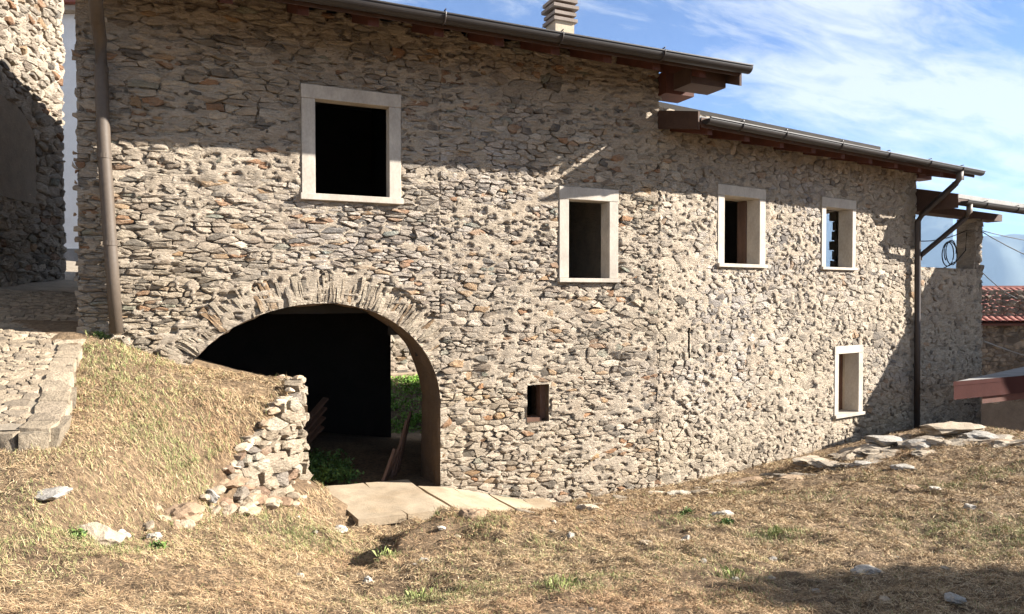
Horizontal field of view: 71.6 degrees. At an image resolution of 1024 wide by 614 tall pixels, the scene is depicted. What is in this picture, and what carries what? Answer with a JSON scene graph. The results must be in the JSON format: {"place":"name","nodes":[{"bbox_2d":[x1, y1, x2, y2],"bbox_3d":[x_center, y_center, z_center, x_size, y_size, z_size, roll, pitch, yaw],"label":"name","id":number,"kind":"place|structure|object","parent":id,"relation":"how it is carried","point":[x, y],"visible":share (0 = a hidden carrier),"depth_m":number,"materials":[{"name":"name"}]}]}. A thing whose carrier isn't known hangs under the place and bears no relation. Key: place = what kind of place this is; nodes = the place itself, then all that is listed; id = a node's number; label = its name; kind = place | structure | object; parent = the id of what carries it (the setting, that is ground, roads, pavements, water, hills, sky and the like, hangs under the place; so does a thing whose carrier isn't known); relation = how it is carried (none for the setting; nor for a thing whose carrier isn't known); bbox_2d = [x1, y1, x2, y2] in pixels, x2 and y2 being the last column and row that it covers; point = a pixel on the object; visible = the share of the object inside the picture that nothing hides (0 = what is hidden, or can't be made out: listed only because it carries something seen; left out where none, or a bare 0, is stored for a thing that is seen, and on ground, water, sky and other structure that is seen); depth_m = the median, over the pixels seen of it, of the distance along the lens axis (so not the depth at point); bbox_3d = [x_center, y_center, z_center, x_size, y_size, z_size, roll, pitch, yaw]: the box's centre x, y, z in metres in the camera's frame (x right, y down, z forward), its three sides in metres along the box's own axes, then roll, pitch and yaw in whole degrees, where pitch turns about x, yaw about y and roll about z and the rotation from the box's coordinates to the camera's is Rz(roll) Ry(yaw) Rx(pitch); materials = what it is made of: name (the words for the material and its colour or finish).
{"place":"outdoors","nodes":[
{"label":"outdoors","id":0,"kind":"place"},
{"bbox_2d":[325,479,565,526],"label":"path","id":1,"kind":"structure","parent":0,"point":[384,502],"depth_m":8.64,"materials":[{"name":"beige stone"}]},
{"bbox_2d":[0,320,1023,613],"bbox_3d":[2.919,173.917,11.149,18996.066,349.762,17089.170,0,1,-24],"label":"ground","id":2,"kind":"structure","parent":0,"point":[370,456],"depth_m":5.75,"materials":[{"name":"brown plant"}]},
{"bbox_2d":[0,0,66,287],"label":"stone house","id":3,"kind":"structure","parent":2,"relation":"on","point":[33,241],"depth_m":11.79,"materials":[{"name":"stone"}]},
{"bbox_2d":[0,261,85,451],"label":"lane","id":4,"kind":"structure","parent":2,"relation":"on","point":[38,389],"depth_m":6.63,"materials":[{"name":"stone"}]},
{"bbox_2d":[34,486,72,500],"bbox_3d":[-3.111,1.259,4.785,0.257,0.069,0.272,0,1,-24],"label":"rock","id":5,"kind":"object","parent":2,"relation":"on","point":[53,493],"visible":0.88,"depth_m":4.75,"materials":[{"name":"grey stone"}]},
{"bbox_2d":[60,0,78,260],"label":"white house","id":6,"kind":"structure","parent":2,"relation":"on","point":[68,87],"depth_m":20.96,"materials":[{"name":"paint"}]},
{"bbox_2d":[67,528,87,540],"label":"weed","id":7,"kind":"object","parent":2,"relation":"on","point":[81,531],"visible":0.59,"depth_m":4.64,"materials":[{"name":"green plant"}]},
{"bbox_2d":[75,522,125,547],"bbox_3d":[-2.799,1.540,4.815,0.321,0.191,0.224,0,1,-24],"label":"rock","id":8,"kind":"object","parent":2,"relation":"on","point":[102,533],"visible":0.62,"depth_m":4.76,"materials":[{"name":"beige stone"}]},
{"bbox_2d":[93,331,110,338],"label":"weed","id":9,"kind":"object","parent":2,"relation":"on","point":[99,334],"visible":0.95,"depth_m":7.65,"materials":[{"name":"green plant"}]},
{"bbox_2d":[118,529,130,539],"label":"rock","id":10,"kind":"object","parent":2,"relation":"on","point":[123,531],"visible":0.38,"depth_m":5.08,"materials":[{"name":"white stone"}]},
{"bbox_2d":[146,532,161,540],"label":"rock","id":11,"kind":"object","parent":2,"relation":"on","point":[154,535],"visible":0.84,"depth_m":5.17,"materials":[{"name":"white stone"}]},
{"bbox_2d":[145,540,169,550],"bbox_3d":[-2.500,1.681,4.928,0.159,0.103,0.222,1,1,38],"label":"weed","id":12,"kind":"object","parent":2,"relation":"on","point":[160,545],"visible":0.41,"depth_m":4.94,"materials":[{"name":"green plant"}]},
{"bbox_2d":[164,502,204,521],"bbox_3d":[-2.685,1.678,5.784,0.346,0.163,0.281,0,1,-24],"label":"rock","id":13,"kind":"object","parent":2,"relation":"on","point":[193,511],"visible":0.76,"depth_m":5.72,"materials":[{"name":"beige stone"}]},
{"bbox_2d":[206,489,219,502],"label":"rock","id":14,"kind":"object","parent":2,"relation":"on","point":[214,497],"visible":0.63,"depth_m":6.23,"materials":[{"name":"grey stone"}]},
{"bbox_2d":[142,374,312,541],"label":"retaining wall","id":15,"kind":"structure","parent":2,"relation":"on","point":[262,463],"depth_m":7.29,"materials":[{"name":"stone"}]},
{"bbox_2d":[219,476,249,488],"bbox_3d":[-2.623,1.648,6.624,0.336,0.127,0.270,0,1,-24],"label":"rock","id":16,"kind":"object","parent":2,"relation":"on","point":[237,481],"visible":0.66,"depth_m":6.56,"materials":[{"name":"beige stone"}]},
{"bbox_2d":[306,447,363,484],"bbox_3d":[-2.731,2.260,10.063,1.052,0.293,1.875,0,1,-24],"label":"ground cover","id":17,"kind":"object","parent":2,"relation":"on","point":[333,469],"visible":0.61,"depth_m":9.77,"materials":[{"name":"green plant"}]},
{"bbox_2d":[306,425,324,443],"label":"board","id":18,"kind":"object","parent":17,"relation":"on","point":[316,432],"visible":0.5,"depth_m":10.52,"materials":[{"name":"brown wood"}]},
{"bbox_2d":[306,416,325,439],"bbox_3d":[-2.975,1.839,10.398,0.094,0.402,0.637,1,1,27],"label":"board","id":19,"kind":"object","parent":18,"relation":"on","point":[316,425],"visible":0.5,"depth_m":10.49,"materials":[{"name":"brown wood"}]},
{"bbox_2d":[304,407,326,431],"bbox_3d":[-2.954,1.714,10.373,0.094,0.429,0.689,0,1,24],"label":"board","id":20,"kind":"object","parent":19,"relation":"on","point":[317,416],"visible":0.5,"depth_m":10.45,"materials":[{"name":"brown wood"}]},
{"bbox_2d":[303,397,328,428],"bbox_3d":[-2.932,1.589,10.348,0.093,0.457,0.743,0,1,22],"label":"board","id":21,"kind":"object","parent":20,"relation":"on","point":[318,407],"visible":0.57,"depth_m":10.46,"materials":[{"name":"brown wood"}]},
{"bbox_2d":[334,525,347,532],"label":"rock","id":22,"kind":"object","parent":2,"relation":"on","point":[341,528],"visible":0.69,"depth_m":7.06,"materials":[{"name":"white stone"}]},
{"bbox_2d":[362,576,373,583],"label":"rock","id":23,"kind":"object","parent":2,"relation":"on","point":[367,578],"visible":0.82,"depth_m":5.03,"materials":[{"name":"white stone"}]},
{"bbox_2d":[372,546,396,559],"bbox_3d":[-1.025,1.980,5.701,0.204,0.081,0.165,0,1,20],"label":"grass tuft","id":24,"kind":"object","parent":2,"relation":"on","point":[380,555],"visible":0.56,"depth_m":5.70,"materials":[{"name":"green plant"}]},
{"bbox_2d":[381,448,395,481],"bbox_3d":[-1.655,2.144,9.517,0.122,0.493,0.364,1,1,35],"label":"board","id":25,"kind":"object","parent":2,"relation":"on","point":[388,466],"visible":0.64,"depth_m":9.48,"materials":[{"name":"brown wood"}]},
{"bbox_2d":[386,446,400,480],"bbox_3d":[-1.638,2.152,9.721,0.140,0.490,0.403,1,1,39],"label":"board","id":26,"kind":"object","parent":2,"relation":"on","point":[398,449],"visible":0.64,"depth_m":9.70,"materials":[{"name":"brown wood"}]},
{"bbox_2d":[390,419,407,477],"bbox_3d":[-1.565,1.967,9.863,0.122,0.803,0.396,1,1,40],"label":"board","id":27,"kind":"object","parent":2,"relation":"on","point":[400,445],"visible":0.86,"depth_m":9.82,"materials":[{"name":"brown wood"}]},
{"bbox_2d":[394,415,410,474],"bbox_3d":[-1.545,1.944,10.002,0.127,0.843,0.396,1,1,39],"label":"board","id":28,"kind":"object","parent":2,"relation":"on","point":[400,454],"visible":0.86,"depth_m":9.95,"materials":[{"name":"brown wood"}]},
{"bbox_2d":[391,335,417,377],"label":"courtyard wall","id":29,"kind":"structure","parent":2,"relation":"on","point":[402,363],"depth_m":19.93,"materials":[{"name":"stone"}]},
{"bbox_2d":[398,412,411,471],"bbox_3d":[-1.543,1.931,10.168,0.131,0.862,0.388,1,1,37],"label":"board","id":30,"kind":"object","parent":2,"relation":"on","point":[410,413],"visible":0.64,"depth_m":10.12,"materials":[{"name":"brown wood"}]},
{"bbox_2d":[391,376,421,431],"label":"courtyard bank","id":31,"kind":"structure","parent":2,"relation":"on","point":[396,411],"depth_m":16.84,"materials":[{"name":"plant"}]},
{"bbox_2d":[391,374,421,433],"bbox_3d":[-2.761,2.305,16.934,2.837,1.083,3.739,0,1,-24],"label":"ivy","id":32,"kind":"object","parent":31,"relation":"on","point":[415,381],"visible":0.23,"depth_m":16.78,"materials":[{"name":"green plant"}]},
{"bbox_2d":[71,0,753,501],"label":"stone house","id":33,"kind":"structure","parent":2,"relation":"on","point":[327,198],"depth_m":9.32,"materials":[{"name":"stone"}]},
{"bbox_2d":[300,83,402,204],"bbox_3d":[-1.992,-1.994,8.825,1.260,1.390,0.205,0,1,-24],"label":"window","id":34,"kind":"structure","parent":33,"relation":"in","point":[310,93],"depth_m":8.76,"materials":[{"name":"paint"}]},
{"bbox_2d":[527,384,548,422],"bbox_3d":[0.249,1.338,10.157,0.340,0.520,0.562,0,1,-24],"label":"small window","id":35,"kind":"structure","parent":33,"relation":"in","point":[540,393],"depth_m":10.06,"materials":[{"name":"wood"}]},
{"bbox_2d":[557,186,620,282],"bbox_3d":[1.070,-1.030,10.263,1.010,1.350,0.285,0,1,-24],"label":"window","id":36,"kind":"structure","parent":33,"relation":"in","point":[609,199],"depth_m":10.25,"materials":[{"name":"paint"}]},
{"bbox_2d":[404,585,433,600],"bbox_3d":[-0.578,1.761,4.362,0.181,0.081,0.158,0,1,24],"label":"grass tuft","id":37,"kind":"object","parent":2,"relation":"on","point":[412,593],"visible":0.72,"depth_m":4.35,"materials":[{"name":"green plant"}]},
{"bbox_2d":[437,526,445,529],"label":"pebble","id":38,"kind":"object","parent":2,"relation":"on","point":[441,527],"visible":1,"depth_m":6.22,"materials":[{"name":"white stone"}]},
{"bbox_2d":[458,508,486,520],"bbox_3d":[-0.374,1.949,6.606,0.264,0.136,0.214,0,1,14],"label":"rock","id":39,"kind":"object","parent":2,"relation":"on","point":[473,512],"visible":0.71,"depth_m":6.57,"materials":[{"name":"beige stone"}]},
{"bbox_2d":[544,573,578,591],"bbox_3d":[0.284,1.638,4.247,0.181,0.081,0.166,0,1,-24],"label":"grass tuft","id":40,"kind":"object","parent":2,"relation":"on","point":[564,583],"visible":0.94,"depth_m":4.23,"materials":[{"name":"green plant"}]},
{"bbox_2d":[566,531,574,537],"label":"rock","id":41,"kind":"object","parent":2,"relation":"on","point":[569,534],"visible":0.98,"depth_m":6.04,"materials":[{"name":"white stone"}]},
{"bbox_2d":[575,504,602,511],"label":"rock","id":42,"kind":"object","parent":2,"relation":"on","point":[583,506],"visible":0.64,"depth_m":7.58,"materials":[{"name":"grey stone"}]},
{"bbox_2d":[639,540,651,544],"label":"rock","id":43,"kind":"object","parent":2,"relation":"on","point":[645,543],"visible":0.58,"depth_m":5.88,"materials":[{"name":"beige stone"}]},
{"bbox_2d":[667,490,690,495],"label":"rock","id":44,"kind":"object","parent":2,"relation":"on","point":[676,491],"visible":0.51,"depth_m":10.15,"materials":[{"name":"grey stone"}]},
{"bbox_2d":[679,506,694,515],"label":"weed","id":45,"kind":"object","parent":2,"relation":"on","point":[687,511],"visible":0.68,"depth_m":7.47,"materials":[{"name":"green plant"}]},
{"bbox_2d":[710,510,733,517],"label":"rock","id":46,"kind":"object","parent":2,"relation":"on","point":[728,512],"visible":0.61,"depth_m":7.22,"materials":[{"name":"white stone"}]},
{"bbox_2d":[718,517,733,524],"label":"weed","id":47,"kind":"object","parent":2,"relation":"on","point":[726,520],"visible":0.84,"depth_m":6.72,"materials":[{"name":"green plant"}]},
{"bbox_2d":[715,563,744,581],"bbox_3d":[1.413,1.734,4.632,0.178,0.082,0.181,0,1,-24],"label":"grass tuft","id":48,"kind":"object","parent":2,"relation":"on","point":[729,572],"visible":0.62,"depth_m":4.63,"materials":[{"name":"green plant"}]},
{"bbox_2d":[730,476,762,482],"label":"rock","id":49,"kind":"object","parent":2,"relation":"on","point":[747,479],"visible":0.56,"depth_m":10.54,"materials":[{"name":"beige stone"}]},
{"bbox_2d":[515,432,1023,513],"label":"bedrock ledge","id":50,"kind":"object","parent":2,"relation":"on","point":[1003,440],"visible":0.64,"depth_m":10.96,"materials":[{"name":"grey stone"}]},
{"bbox_2d":[905,439,930,449],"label":"rock","id":51,"kind":"object","parent":50,"relation":"on","point":[922,445],"visible":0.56,"depth_m":11.16,"materials":[{"name":"grey stone"}]},
{"bbox_2d":[761,524,780,537],"bbox_3d":[2.268,1.945,6.155,0.214,0.082,0.164,0,1,-13],"label":"grass tuft","id":52,"kind":"object","parent":2,"relation":"on","point":[773,531],"visible":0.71,"depth_m":6.17,"materials":[{"name":"green plant"}]},
{"bbox_2d":[655,102,985,486],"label":"stone house","id":53,"kind":"structure","parent":2,"relation":"on","point":[777,339],"depth_m":12.25,"materials":[{"name":"stone"}]},
{"bbox_2d":[716,184,767,267],"bbox_3d":[3.687,-1.319,11.866,1.220,1.330,0.495,-1,1,-33],"label":"window","id":54,"kind":"structure","parent":53,"relation":"in","point":[755,198],"depth_m":11.94,"materials":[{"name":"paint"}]},
{"bbox_2d":[819,197,857,270],"bbox_3d":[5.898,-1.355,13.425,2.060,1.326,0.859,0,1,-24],"label":"window","id":55,"kind":"structure","parent":53,"relation":"in","point":[846,208],"depth_m":13.43,"materials":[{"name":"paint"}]},
{"bbox_2d":[833,345,864,418],"bbox_3d":[6.262,1.396,13.587,0.960,1.340,0.495,-1,1,-33],"label":"window","id":56,"kind":"structure","parent":53,"relation":"in","point":[848,360],"depth_m":13.64,"materials":[{"name":"paint"}]},
{"bbox_2d":[833,447,864,460],"bbox_3d":[5.471,2.357,11.325,0.740,0.223,0.434,0,1,-24],"label":"rock","id":57,"kind":"object","parent":2,"relation":"on","point":[846,455],"visible":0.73,"depth_m":11.22,"materials":[{"name":"grey stone"}]},
{"bbox_2d":[849,460,877,465],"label":"rock","id":58,"kind":"object","parent":2,"relation":"on","point":[858,463],"visible":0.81,"depth_m":10.28,"materials":[{"name":"grey stone"}]},
{"bbox_2d":[850,564,883,574],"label":"rock","id":59,"kind":"object","parent":2,"relation":"on","point":[861,567],"visible":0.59,"depth_m":4.74,"materials":[{"name":"grey stone"}]},
{"bbox_2d":[879,595,890,603],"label":"pebble","id":60,"kind":"object","parent":2,"relation":"on","point":[883,600],"visible":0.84,"depth_m":3.92,"materials":[{"name":"grey stone"}]},
{"bbox_2d":[864,435,906,445],"bbox_3d":[6.197,2.207,11.630,0.856,0.216,0.430,0,1,-24],"label":"rock","id":61,"kind":"object","parent":2,"relation":"on","point":[885,440],"visible":0.71,"depth_m":11.52,"materials":[{"name":"grey stone"}]},
{"bbox_2d":[889,463,916,470],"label":"rock","id":62,"kind":"object","parent":2,"relation":"on","point":[903,466],"visible":0.88,"depth_m":9.73,"materials":[{"name":"grey stone"}]},
{"bbox_2d":[906,485,920,489],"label":"rock","id":63,"kind":"object","parent":2,"relation":"on","point":[911,486],"visible":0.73,"depth_m":8.52,"materials":[{"name":"beige stone"}]},
{"bbox_2d":[929,486,941,490],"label":"rock","id":64,"kind":"object","parent":2,"relation":"on","point":[931,488],"visible":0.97,"depth_m":8.29,"materials":[{"name":"grey stone"}]},
{"bbox_2d":[919,421,985,435],"bbox_3d":[7.383,2.010,11.793,1.301,0.168,0.729,0,1,-24],"label":"rock","id":65,"kind":"object","parent":2,"relation":"on","point":[948,428],"visible":0.97,"depth_m":11.59,"materials":[{"name":"beige stone"}]},
{"bbox_2d":[944,592,966,603],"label":"rock","id":66,"kind":"object","parent":2,"relation":"on","point":[953,598],"visible":0.98,"depth_m":3.81,"materials":[{"name":"grey stone"}]},
{"bbox_2d":[913,189,1023,427],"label":"stone house","id":67,"kind":"structure","parent":2,"relation":"on","point":[951,330],"depth_m":15.51,"materials":[{"name":"stone"}]},
{"bbox_2d":[921,230,966,267],"bbox_3d":[9.344,-1.296,15.538,2.622,0.914,0.062,-1,1,-35],"label":"cable","id":68,"kind":"object","parent":67,"relation":"attached to","point":[949,237],"visible":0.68,"depth_m":15.97,"materials":[{"name":"black rubber"}]},
{"bbox_2d":[942,240,957,265],"bbox_3d":[9.841,-1.208,15.957,0.578,0.594,0.119,-1,1,-34],"label":"cable coil","id":69,"kind":"object","parent":67,"relation":"hanging from","point":[950,242],"visible":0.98,"depth_m":15.89,"materials":[{"name":"black rubber"}]},
{"bbox_2d":[983,273,1017,298],"bbox_3d":[14.259,-0.648,20.739,0.024,0.871,11.056,1,1,40],"label":"wire","id":70,"kind":"object","parent":67,"relation":"attached to","point":[999,287],"visible":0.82,"depth_m":20.45,"materials":[{"name":"grey metal"}]},
{"bbox_2d":[981,231,1023,253],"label":"wire","id":71,"kind":"object","parent":67,"relation":"attached to","point":[1003,243],"visible":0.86,"depth_m":16.87,"materials":[{"name":"grey metal"}]},
{"bbox_2d":[982,230,1022,239],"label":"wire","id":72,"kind":"object","parent":67,"relation":"attached to","point":[1001,235],"visible":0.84,"depth_m":17.02,"materials":[{"name":"grey metal"}]},
{"bbox_2d":[984,341,1023,355],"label":"wire","id":73,"kind":"object","parent":67,"relation":"attached to","point":[1004,348],"visible":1,"depth_m":16.69,"materials":[{"name":"grey metal"}]},
{"bbox_2d":[963,503,976,509],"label":"rock","id":74,"kind":"object","parent":2,"relation":"on","point":[966,505],"visible":0.83,"depth_m":7.04,"materials":[{"name":"grey stone"}]},
{"bbox_2d":[962,430,998,438],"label":"rock","id":75,"kind":"object","parent":2,"relation":"on","point":[980,434],"visible":0.54,"depth_m":11.15,"materials":[{"name":"grey stone"}]},
{"bbox_2d":[980,286,1023,431],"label":"tile roof house","id":76,"kind":"structure","parent":2,"relation":"on","point":[1002,322],"depth_m":29.05,"materials":[{"name":"red ceramic"}]},
{"bbox_2d":[381,0,1023,239],"label":"sky","id":77,"kind":"structure","parent":0,"point":[938,80],"materials":[{"name":"blue"}]},
{"bbox_2d":[826,214,952,267],"bbox_3d":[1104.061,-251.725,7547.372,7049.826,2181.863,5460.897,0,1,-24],"label":"mountain","id":78,"kind":"structure","parent":0,"point":[933,228],"depth_m":7334.77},
{"bbox_2d":[953,234,1023,285],"bbox_3d":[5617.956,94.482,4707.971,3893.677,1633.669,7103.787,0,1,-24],"label":"mountain","id":79,"kind":"structure","parent":0,"point":[1002,264],"depth_m":6986.49,"materials":[{"name":"blue"}]},
{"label":"gabled house","id":80,"kind":"object","parent":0,"visible":0},
{"bbox_2d":[953,367,1023,403],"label":"lean to roof","id":81,"kind":"object","parent":80,"relation":"attached to","point":[1007,385],"visible":1,"depth_m":13.60,"materials":[{"name":"brown wood"}]}
]}

